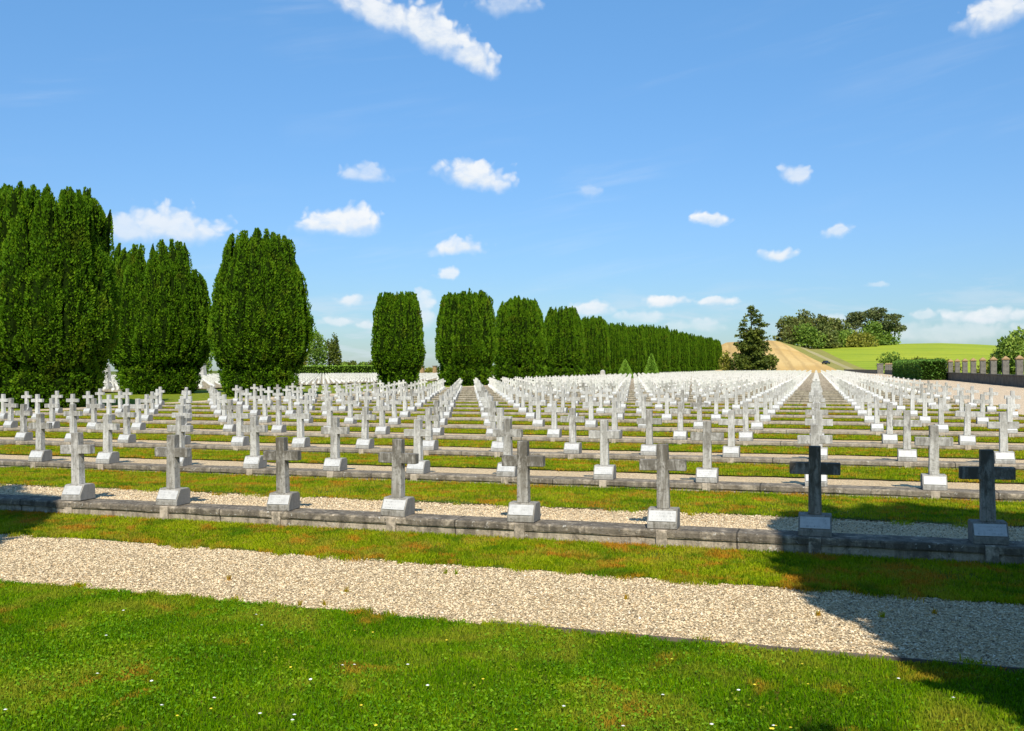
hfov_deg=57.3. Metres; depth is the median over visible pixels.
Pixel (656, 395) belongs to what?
kerb
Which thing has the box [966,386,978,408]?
grave cross
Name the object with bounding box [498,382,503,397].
grave cross
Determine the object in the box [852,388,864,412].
grave cross
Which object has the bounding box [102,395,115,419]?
grave cross
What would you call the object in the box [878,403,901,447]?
grave cross
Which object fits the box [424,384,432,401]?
grave cross
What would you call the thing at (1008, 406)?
grave cross
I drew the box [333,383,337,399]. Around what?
grave cross
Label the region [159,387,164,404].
grave cross
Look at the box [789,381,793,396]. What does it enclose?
grave cross
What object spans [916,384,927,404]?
grave cross
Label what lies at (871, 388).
grave cross
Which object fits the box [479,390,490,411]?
grave cross
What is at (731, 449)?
grave cross
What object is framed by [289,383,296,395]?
grave cross
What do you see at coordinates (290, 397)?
grave cross
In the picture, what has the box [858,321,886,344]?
broadleaf tree
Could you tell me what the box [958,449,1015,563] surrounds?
grave cross
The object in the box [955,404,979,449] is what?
grave cross
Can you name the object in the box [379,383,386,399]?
grave cross
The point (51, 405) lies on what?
grave cross
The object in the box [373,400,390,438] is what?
grave cross
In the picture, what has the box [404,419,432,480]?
grave cross
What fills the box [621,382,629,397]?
grave cross
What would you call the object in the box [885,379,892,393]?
grave cross
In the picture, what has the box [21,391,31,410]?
grave cross
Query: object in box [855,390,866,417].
grave cross
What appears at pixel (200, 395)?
avenue lawn
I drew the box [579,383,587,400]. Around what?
grave cross
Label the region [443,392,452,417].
grave cross
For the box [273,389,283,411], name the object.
grave cross
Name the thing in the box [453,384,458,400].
grave cross
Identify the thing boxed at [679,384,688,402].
grave cross
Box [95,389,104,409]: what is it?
grave cross
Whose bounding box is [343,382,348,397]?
grave cross
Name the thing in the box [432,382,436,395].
grave cross
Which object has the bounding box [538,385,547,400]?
grave cross
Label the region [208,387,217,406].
grave cross
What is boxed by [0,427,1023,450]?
kerb
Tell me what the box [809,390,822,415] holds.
grave cross
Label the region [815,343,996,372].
green field
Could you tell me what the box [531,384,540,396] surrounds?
grave cross
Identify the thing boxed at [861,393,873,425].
grave cross
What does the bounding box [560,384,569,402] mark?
grave cross
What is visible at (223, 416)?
grave cross
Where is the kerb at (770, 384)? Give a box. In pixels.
[540,384,878,384]
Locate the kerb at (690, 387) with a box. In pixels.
[463,387,891,387]
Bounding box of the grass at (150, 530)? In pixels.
[0,509,1023,603]
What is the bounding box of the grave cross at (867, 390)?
[864,380,869,394]
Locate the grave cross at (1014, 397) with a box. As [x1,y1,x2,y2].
[1004,391,1020,419]
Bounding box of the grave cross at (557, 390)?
[553,383,561,400]
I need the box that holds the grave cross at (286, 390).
[282,386,291,405]
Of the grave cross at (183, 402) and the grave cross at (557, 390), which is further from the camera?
the grave cross at (557, 390)
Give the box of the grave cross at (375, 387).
[371,384,379,401]
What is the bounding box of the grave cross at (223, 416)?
[217,394,227,424]
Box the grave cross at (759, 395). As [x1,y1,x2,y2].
[756,382,762,397]
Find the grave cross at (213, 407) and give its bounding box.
[209,389,216,411]
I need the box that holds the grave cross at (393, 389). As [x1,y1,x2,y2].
[389,386,398,400]
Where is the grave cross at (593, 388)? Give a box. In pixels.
[589,384,597,401]
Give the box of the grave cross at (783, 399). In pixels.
[777,384,786,403]
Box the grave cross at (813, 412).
[805,402,827,434]
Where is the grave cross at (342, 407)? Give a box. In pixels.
[337,389,348,412]
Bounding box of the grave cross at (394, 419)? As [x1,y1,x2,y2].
[386,395,401,427]
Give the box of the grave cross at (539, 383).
[536,380,542,393]
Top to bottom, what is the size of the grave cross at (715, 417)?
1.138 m
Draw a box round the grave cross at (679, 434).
[670,402,690,444]
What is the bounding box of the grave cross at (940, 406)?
[931,398,950,435]
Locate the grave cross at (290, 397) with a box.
[284,392,296,416]
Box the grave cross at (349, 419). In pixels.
[343,396,357,426]
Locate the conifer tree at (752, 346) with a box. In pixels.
[731,305,771,370]
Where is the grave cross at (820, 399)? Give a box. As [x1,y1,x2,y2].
[809,393,824,418]
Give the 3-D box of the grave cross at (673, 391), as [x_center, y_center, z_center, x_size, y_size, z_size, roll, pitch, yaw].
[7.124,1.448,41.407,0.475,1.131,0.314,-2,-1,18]
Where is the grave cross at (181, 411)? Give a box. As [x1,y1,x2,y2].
[172,406,191,443]
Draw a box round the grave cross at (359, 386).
[356,383,363,399]
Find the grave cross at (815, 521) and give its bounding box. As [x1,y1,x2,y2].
[789,445,840,554]
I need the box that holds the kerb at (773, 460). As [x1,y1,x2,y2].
[0,439,1023,469]
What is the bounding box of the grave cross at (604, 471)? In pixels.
[589,420,619,487]
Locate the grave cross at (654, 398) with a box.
[650,384,656,402]
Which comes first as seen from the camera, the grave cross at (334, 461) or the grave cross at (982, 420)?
the grave cross at (334, 461)
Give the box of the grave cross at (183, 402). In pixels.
[175,398,191,424]
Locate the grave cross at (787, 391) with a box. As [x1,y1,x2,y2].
[786,382,791,399]
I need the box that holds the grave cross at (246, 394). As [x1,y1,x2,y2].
[242,389,251,411]
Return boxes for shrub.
[425,367,432,372]
[718,350,732,370]
[731,355,748,370]
[765,352,778,370]
[876,351,906,370]
[935,357,961,371]
[976,361,988,373]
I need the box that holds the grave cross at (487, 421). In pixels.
[482,396,497,427]
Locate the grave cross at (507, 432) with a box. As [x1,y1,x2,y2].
[493,419,522,483]
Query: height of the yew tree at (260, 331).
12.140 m
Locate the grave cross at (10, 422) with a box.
[3,398,17,430]
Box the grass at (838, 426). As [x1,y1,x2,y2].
[14,415,1023,430]
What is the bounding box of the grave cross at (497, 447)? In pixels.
[489,408,511,457]
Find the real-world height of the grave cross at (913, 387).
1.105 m
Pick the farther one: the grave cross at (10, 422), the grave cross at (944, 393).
the grave cross at (944, 393)
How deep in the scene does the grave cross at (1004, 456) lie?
15.81 m
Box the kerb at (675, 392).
[403,391,925,393]
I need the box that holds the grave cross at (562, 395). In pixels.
[556,389,568,414]
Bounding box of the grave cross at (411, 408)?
[407,389,417,413]
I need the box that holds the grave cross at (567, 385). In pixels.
[566,381,570,394]
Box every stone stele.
[104,363,115,388]
[199,365,206,377]
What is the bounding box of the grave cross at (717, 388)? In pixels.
[713,384,722,403]
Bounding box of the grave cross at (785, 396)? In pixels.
[784,383,789,401]
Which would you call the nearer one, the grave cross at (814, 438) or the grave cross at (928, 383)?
the grave cross at (814, 438)
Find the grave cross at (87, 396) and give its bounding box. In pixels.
[82,391,93,415]
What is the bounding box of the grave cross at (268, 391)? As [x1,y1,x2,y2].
[264,387,273,407]
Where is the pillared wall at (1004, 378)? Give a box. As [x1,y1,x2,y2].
[884,355,1023,387]
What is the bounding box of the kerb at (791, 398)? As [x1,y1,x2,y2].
[318,395,952,399]
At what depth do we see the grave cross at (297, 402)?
42.66 m
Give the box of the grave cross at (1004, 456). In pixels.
[987,412,1018,466]
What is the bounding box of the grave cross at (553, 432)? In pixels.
[544,401,563,441]
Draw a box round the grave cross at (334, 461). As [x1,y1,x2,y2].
[321,417,349,477]
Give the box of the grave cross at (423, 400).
[420,386,427,403]
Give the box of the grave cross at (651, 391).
[647,382,652,398]
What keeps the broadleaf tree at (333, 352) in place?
on the ground at (115, 373)
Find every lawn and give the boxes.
[0,381,509,411]
[0,513,1023,730]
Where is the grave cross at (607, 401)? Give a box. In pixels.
[602,386,611,405]
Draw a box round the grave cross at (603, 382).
[601,380,607,393]
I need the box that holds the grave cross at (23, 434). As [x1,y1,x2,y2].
[14,404,32,444]
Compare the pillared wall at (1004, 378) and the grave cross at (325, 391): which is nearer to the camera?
the grave cross at (325, 391)
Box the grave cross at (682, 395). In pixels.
[676,390,688,415]
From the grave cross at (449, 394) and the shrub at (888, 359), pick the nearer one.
the grave cross at (449, 394)
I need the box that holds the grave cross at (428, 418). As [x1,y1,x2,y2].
[417,407,439,455]
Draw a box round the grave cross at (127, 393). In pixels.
[122,389,131,407]
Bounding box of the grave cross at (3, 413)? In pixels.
[0,394,7,420]
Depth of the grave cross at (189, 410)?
35.08 m
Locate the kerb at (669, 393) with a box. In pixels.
[370,392,918,395]
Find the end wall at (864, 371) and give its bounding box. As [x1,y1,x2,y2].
[844,369,876,373]
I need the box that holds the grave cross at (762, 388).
[760,381,766,396]
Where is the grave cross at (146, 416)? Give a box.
[141,394,152,421]
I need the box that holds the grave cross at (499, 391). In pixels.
[496,381,503,395]
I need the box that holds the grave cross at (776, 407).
[772,388,781,411]
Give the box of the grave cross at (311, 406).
[304,389,315,410]
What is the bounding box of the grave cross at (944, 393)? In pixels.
[937,387,950,413]
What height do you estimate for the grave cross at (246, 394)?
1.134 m
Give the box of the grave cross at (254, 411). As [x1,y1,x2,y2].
[249,391,260,415]
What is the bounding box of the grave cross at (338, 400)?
[335,385,340,404]
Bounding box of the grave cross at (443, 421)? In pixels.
[433,395,448,426]
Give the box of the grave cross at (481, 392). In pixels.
[477,387,487,408]
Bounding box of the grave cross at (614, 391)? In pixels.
[612,381,617,396]
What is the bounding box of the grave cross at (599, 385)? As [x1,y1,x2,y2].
[596,382,603,398]
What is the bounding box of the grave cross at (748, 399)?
[745,384,753,402]
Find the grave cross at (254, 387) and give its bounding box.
[250,384,258,400]
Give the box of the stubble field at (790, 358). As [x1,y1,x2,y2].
[715,340,835,372]
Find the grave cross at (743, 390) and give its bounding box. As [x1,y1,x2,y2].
[738,386,748,407]
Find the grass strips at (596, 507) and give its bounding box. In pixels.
[0,407,1023,525]
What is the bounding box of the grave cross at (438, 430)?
[427,400,445,438]
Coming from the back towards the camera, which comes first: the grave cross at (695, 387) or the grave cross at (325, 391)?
the grave cross at (695, 387)
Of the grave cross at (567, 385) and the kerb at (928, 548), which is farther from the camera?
the grave cross at (567, 385)
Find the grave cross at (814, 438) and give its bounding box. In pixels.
[797,424,832,486]
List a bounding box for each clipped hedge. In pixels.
[297,365,376,373]
[891,358,947,379]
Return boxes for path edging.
[493,621,1022,672]
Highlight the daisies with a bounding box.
[3,610,954,725]
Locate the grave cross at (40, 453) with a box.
[28,414,51,467]
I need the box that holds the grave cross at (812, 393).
[809,388,821,408]
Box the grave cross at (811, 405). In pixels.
[807,397,825,430]
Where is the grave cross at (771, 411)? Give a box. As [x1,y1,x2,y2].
[767,390,777,416]
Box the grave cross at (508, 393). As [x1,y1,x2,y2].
[504,384,509,401]
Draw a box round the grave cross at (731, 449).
[719,410,743,462]
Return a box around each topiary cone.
[617,359,633,377]
[644,353,658,376]
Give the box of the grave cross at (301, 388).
[299,384,304,399]
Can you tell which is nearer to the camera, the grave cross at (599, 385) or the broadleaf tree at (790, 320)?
the grave cross at (599, 385)
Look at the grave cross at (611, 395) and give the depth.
50.31 m
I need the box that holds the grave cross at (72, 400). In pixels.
[66,394,78,422]
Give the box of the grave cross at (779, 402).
[777,386,784,409]
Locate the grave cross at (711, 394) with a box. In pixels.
[708,381,715,396]
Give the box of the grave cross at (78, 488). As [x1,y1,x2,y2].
[60,432,94,513]
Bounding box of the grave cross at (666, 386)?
[662,383,670,397]
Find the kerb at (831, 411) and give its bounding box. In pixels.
[149,405,998,413]
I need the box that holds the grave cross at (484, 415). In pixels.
[479,392,487,420]
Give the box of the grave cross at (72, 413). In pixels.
[63,404,82,444]
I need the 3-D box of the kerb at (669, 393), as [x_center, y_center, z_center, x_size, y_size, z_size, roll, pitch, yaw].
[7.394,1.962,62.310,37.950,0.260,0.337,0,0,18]
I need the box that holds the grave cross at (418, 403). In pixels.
[413,387,423,408]
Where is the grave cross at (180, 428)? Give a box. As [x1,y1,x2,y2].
[167,416,192,465]
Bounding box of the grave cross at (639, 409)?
[634,389,647,415]
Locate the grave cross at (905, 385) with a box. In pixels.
[901,382,910,399]
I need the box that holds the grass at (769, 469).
[0,444,1023,482]
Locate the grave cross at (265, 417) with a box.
[258,395,271,424]
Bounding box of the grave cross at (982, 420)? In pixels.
[973,394,991,426]
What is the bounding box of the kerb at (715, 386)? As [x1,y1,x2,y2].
[484,386,869,386]
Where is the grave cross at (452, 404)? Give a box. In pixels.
[450,387,456,406]
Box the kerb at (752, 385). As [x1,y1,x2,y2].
[514,385,883,385]
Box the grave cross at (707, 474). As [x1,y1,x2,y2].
[690,421,723,490]
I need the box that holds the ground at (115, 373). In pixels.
[105,370,969,392]
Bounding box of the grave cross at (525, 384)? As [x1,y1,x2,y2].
[522,382,529,393]
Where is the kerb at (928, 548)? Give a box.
[0,494,1023,564]
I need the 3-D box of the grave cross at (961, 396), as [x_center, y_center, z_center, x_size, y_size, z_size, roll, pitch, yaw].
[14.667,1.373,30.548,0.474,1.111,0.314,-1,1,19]
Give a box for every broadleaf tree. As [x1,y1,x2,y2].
[206,352,213,373]
[306,328,328,365]
[324,332,341,365]
[772,315,802,340]
[780,324,803,344]
[792,322,828,348]
[795,309,818,333]
[812,314,837,337]
[817,326,842,348]
[829,329,848,347]
[831,318,850,330]
[841,327,861,346]
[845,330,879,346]
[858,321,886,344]
[879,329,901,344]
[987,325,1023,374]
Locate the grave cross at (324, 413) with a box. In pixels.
[321,392,333,418]
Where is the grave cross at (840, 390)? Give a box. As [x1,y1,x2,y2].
[837,380,841,394]
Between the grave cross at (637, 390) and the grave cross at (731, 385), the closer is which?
the grave cross at (637, 390)
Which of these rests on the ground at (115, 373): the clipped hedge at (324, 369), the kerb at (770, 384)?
the clipped hedge at (324, 369)
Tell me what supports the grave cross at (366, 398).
on the kerb at (669, 421)
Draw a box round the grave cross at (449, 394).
[442,389,453,411]
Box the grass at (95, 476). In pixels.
[0,466,1023,525]
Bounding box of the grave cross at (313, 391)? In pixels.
[309,385,317,402]
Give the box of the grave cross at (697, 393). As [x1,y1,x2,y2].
[691,388,703,410]
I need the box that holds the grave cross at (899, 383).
[895,381,903,397]
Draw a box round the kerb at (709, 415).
[76,408,1023,419]
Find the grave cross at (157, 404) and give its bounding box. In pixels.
[154,389,161,408]
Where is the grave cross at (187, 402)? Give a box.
[179,394,191,420]
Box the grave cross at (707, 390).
[702,386,712,406]
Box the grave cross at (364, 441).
[354,407,376,453]
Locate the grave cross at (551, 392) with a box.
[546,387,556,406]
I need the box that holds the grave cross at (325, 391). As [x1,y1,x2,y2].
[321,387,331,405]
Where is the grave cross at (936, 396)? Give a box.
[932,381,941,399]
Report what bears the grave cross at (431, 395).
on the kerb at (678, 400)
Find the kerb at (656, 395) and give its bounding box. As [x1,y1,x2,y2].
[355,394,941,397]
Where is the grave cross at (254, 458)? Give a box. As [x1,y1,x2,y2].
[241,416,267,475]
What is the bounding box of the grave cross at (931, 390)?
[925,385,937,408]
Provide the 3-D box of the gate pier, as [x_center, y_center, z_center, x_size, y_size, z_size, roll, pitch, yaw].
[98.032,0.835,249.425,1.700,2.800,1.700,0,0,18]
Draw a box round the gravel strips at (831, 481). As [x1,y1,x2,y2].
[0,400,1023,540]
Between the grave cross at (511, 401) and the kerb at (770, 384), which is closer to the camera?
the grave cross at (511, 401)
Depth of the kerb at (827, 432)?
26.05 m
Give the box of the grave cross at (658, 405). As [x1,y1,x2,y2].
[653,388,664,410]
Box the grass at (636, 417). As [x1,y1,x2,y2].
[34,410,1023,422]
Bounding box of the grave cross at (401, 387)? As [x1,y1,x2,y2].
[397,384,405,400]
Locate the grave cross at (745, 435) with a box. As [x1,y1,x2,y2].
[735,402,755,445]
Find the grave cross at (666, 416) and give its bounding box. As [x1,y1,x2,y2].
[659,393,674,422]
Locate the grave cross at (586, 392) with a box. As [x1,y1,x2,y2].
[581,387,591,410]
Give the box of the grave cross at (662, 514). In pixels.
[639,444,686,546]
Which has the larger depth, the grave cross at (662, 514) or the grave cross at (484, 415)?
the grave cross at (484, 415)
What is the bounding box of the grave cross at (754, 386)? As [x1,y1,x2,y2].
[750,383,758,401]
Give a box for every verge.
[778,341,844,370]
[802,346,865,369]
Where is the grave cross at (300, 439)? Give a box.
[289,406,310,449]
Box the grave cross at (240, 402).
[236,387,244,405]
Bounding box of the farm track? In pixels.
[801,347,851,368]
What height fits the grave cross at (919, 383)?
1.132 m
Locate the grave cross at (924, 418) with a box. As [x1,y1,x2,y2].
[916,393,933,426]
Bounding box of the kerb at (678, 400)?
[281,397,954,402]
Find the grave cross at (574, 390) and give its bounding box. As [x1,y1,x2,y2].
[570,386,579,404]
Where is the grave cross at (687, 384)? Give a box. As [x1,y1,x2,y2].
[683,381,690,394]
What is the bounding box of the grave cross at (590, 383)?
[587,381,594,395]
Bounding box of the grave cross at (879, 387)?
[875,382,884,402]
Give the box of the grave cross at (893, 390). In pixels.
[887,386,898,408]
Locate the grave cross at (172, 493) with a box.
[155,434,191,519]
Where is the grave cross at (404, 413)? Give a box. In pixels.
[398,392,411,419]
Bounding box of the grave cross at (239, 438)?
[229,406,249,450]
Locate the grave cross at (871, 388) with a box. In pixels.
[867,381,873,397]
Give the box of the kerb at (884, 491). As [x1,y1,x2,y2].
[0,459,1023,501]
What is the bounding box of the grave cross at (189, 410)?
[180,392,191,412]
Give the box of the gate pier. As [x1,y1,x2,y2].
[877,363,883,373]
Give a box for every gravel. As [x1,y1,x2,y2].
[0,483,1023,540]
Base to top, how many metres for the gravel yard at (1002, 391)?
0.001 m
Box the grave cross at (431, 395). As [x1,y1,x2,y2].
[429,383,434,397]
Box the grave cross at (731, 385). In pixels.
[727,382,735,398]
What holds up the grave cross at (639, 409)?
on the kerb at (709, 415)
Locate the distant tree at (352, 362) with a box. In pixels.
[344,360,356,365]
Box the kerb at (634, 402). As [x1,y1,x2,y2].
[243,399,977,406]
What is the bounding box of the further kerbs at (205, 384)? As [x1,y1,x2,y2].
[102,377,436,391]
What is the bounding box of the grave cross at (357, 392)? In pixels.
[352,387,361,407]
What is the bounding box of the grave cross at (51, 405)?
[44,398,59,430]
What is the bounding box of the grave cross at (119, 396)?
[114,391,125,415]
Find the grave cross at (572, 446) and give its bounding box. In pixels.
[560,408,584,458]
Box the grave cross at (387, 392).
[382,387,392,406]
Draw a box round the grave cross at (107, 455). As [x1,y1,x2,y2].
[95,414,119,469]
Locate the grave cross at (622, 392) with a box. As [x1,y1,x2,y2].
[616,387,627,408]
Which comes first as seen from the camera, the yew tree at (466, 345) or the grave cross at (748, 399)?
the grave cross at (748, 399)
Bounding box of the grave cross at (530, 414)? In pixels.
[524,392,535,420]
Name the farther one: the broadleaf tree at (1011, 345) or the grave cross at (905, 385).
the broadleaf tree at (1011, 345)
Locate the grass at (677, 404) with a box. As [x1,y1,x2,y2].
[249,401,998,406]
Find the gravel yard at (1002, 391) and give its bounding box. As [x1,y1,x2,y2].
[861,373,1023,416]
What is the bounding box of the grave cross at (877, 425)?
[867,397,886,434]
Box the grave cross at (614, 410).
[604,401,624,442]
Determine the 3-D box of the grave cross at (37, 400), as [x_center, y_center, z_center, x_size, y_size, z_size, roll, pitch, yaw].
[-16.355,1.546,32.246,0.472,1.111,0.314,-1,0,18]
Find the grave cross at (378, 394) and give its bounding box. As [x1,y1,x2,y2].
[372,389,383,412]
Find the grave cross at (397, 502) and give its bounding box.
[378,438,418,531]
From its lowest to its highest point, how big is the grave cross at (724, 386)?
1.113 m
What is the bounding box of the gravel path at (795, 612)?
[0,533,1023,667]
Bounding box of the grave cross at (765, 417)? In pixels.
[759,393,772,423]
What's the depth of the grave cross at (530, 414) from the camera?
30.87 m
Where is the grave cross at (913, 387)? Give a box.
[908,383,918,402]
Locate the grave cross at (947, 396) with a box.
[941,382,951,402]
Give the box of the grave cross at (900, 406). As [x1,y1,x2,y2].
[894,388,907,412]
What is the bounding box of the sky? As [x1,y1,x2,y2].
[0,0,1023,370]
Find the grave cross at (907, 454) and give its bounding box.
[892,410,921,467]
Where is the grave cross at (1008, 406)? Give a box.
[999,397,1019,436]
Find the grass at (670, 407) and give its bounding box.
[165,403,1016,410]
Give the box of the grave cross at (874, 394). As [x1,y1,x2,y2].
[870,382,878,397]
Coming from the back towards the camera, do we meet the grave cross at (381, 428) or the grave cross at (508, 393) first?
the grave cross at (508, 393)
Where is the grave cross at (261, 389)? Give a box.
[257,385,265,400]
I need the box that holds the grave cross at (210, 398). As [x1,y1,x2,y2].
[207,385,212,402]
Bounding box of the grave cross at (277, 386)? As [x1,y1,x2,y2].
[274,384,281,400]
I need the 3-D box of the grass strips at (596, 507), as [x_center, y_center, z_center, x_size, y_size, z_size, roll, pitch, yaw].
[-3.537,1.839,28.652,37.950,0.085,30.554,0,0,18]
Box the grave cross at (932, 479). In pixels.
[914,425,952,499]
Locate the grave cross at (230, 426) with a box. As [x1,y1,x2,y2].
[222,399,236,435]
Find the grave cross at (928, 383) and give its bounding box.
[924,380,932,397]
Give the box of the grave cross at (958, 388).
[953,384,963,404]
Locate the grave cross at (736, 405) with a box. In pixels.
[730,387,741,410]
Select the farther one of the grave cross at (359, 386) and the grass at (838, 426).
the grave cross at (359, 386)
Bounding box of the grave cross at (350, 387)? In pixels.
[346,384,354,399]
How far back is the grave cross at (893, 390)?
38.57 m
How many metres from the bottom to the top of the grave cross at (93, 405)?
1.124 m
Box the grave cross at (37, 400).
[31,394,43,421]
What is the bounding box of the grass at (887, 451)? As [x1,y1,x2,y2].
[0,430,1023,458]
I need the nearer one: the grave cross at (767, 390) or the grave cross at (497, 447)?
the grave cross at (497, 447)
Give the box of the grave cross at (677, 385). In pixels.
[674,382,681,398]
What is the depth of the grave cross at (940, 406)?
23.41 m
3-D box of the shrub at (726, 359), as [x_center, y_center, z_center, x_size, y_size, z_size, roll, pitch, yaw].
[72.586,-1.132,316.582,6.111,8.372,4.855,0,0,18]
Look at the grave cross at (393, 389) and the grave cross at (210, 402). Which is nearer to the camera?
the grave cross at (210, 402)
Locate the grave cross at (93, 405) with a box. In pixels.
[86,398,101,432]
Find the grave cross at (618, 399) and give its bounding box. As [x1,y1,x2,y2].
[611,393,625,422]
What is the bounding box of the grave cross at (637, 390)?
[634,385,644,406]
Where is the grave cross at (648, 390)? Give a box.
[645,380,649,394]
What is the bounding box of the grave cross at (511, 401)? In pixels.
[507,386,515,405]
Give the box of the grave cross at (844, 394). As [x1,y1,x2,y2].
[841,382,848,397]
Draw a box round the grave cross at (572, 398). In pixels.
[566,393,580,415]
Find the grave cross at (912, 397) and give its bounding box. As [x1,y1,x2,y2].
[905,391,919,418]
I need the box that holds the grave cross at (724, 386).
[720,383,728,401]
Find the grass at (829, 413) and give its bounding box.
[105,406,1023,416]
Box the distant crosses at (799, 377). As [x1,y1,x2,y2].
[378,370,917,393]
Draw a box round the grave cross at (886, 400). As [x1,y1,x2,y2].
[881,384,891,403]
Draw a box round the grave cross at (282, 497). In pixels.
[263,437,300,525]
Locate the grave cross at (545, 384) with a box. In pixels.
[541,381,548,395]
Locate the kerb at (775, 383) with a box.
[572,383,876,383]
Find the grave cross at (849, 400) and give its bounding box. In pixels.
[845,384,853,403]
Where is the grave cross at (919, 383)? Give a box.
[916,379,923,394]
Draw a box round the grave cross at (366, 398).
[360,392,372,413]
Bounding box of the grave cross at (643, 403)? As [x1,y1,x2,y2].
[635,396,651,431]
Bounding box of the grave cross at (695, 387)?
[691,383,700,401]
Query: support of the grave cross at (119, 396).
on the kerb at (669, 421)
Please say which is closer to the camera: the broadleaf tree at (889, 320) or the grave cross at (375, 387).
the grave cross at (375, 387)
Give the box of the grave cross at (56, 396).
[51,391,62,412]
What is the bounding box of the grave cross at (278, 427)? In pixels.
[270,400,286,435]
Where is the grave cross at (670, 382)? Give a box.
[668,380,674,394]
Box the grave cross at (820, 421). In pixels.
[805,410,832,461]
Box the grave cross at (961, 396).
[953,390,969,419]
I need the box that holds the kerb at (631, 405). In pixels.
[192,402,985,410]
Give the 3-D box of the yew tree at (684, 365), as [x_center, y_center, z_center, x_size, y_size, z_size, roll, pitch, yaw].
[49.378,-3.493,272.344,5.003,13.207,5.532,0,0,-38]
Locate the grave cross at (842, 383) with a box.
[839,381,844,395]
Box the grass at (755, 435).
[0,421,1023,441]
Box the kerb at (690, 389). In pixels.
[444,389,911,389]
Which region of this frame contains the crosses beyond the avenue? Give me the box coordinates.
[103,372,494,392]
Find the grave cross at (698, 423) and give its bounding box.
[690,397,707,431]
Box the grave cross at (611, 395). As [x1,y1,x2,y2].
[609,383,614,399]
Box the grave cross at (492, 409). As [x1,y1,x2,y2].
[484,401,496,439]
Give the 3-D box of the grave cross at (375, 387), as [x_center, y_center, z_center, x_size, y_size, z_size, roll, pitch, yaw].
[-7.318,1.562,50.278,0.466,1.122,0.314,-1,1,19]
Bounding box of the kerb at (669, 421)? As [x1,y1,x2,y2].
[6,412,1023,427]
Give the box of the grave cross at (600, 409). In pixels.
[594,389,606,415]
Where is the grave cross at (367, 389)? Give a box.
[363,386,371,402]
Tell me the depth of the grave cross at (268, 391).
43.13 m
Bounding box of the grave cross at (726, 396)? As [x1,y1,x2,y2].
[720,390,733,416]
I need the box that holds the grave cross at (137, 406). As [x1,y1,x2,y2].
[130,399,145,432]
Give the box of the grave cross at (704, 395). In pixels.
[700,381,707,398]
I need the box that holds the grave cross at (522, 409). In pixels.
[517,390,528,414]
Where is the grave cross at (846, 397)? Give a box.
[842,383,848,402]
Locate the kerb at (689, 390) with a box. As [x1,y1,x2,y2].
[413,390,903,391]
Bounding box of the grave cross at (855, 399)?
[849,386,860,407]
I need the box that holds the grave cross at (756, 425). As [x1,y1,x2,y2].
[748,397,765,432]
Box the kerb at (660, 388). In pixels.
[447,388,896,388]
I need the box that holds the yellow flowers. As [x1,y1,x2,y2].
[176,630,808,729]
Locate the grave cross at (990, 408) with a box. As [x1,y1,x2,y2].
[984,388,997,413]
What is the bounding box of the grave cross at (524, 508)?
[502,440,544,538]
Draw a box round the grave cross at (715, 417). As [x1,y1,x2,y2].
[708,392,723,423]
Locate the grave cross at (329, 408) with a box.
[321,400,337,437]
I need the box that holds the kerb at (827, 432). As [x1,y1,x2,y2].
[1,419,1023,437]
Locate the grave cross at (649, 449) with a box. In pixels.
[637,410,661,458]
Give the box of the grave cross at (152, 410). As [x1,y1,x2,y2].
[149,392,157,413]
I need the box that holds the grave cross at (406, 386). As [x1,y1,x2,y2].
[403,383,410,392]
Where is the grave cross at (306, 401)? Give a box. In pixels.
[300,395,313,425]
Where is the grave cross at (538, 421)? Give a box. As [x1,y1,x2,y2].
[530,396,546,429]
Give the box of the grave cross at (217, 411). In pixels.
[213,392,221,416]
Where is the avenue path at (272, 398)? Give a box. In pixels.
[0,385,487,412]
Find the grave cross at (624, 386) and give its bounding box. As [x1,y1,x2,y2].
[620,384,628,402]
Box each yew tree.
[0,180,122,408]
[109,239,210,394]
[207,227,316,396]
[370,290,425,388]
[434,288,498,385]
[492,295,547,382]
[544,306,585,380]
[581,315,610,378]
[607,322,629,376]
[625,324,646,376]
[640,324,658,372]
[655,325,670,372]
[669,329,680,372]
[679,331,689,371]
[688,333,697,372]
[696,335,706,370]
[704,337,715,370]
[713,339,722,369]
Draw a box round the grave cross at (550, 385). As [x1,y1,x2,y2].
[546,382,553,398]
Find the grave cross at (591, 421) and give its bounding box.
[583,396,599,426]
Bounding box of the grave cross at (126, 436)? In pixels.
[117,405,135,447]
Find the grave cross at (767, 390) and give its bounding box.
[763,380,770,394]
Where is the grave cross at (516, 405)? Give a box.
[512,387,520,409]
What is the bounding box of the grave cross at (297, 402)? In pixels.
[293,387,302,407]
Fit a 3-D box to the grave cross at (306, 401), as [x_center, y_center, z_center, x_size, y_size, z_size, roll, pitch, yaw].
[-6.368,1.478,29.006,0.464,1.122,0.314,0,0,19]
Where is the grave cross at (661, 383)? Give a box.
[658,381,664,396]
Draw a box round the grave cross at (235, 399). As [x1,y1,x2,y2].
[232,385,238,403]
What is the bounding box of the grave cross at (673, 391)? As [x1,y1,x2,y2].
[667,385,677,406]
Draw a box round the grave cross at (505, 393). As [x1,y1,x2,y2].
[501,383,506,400]

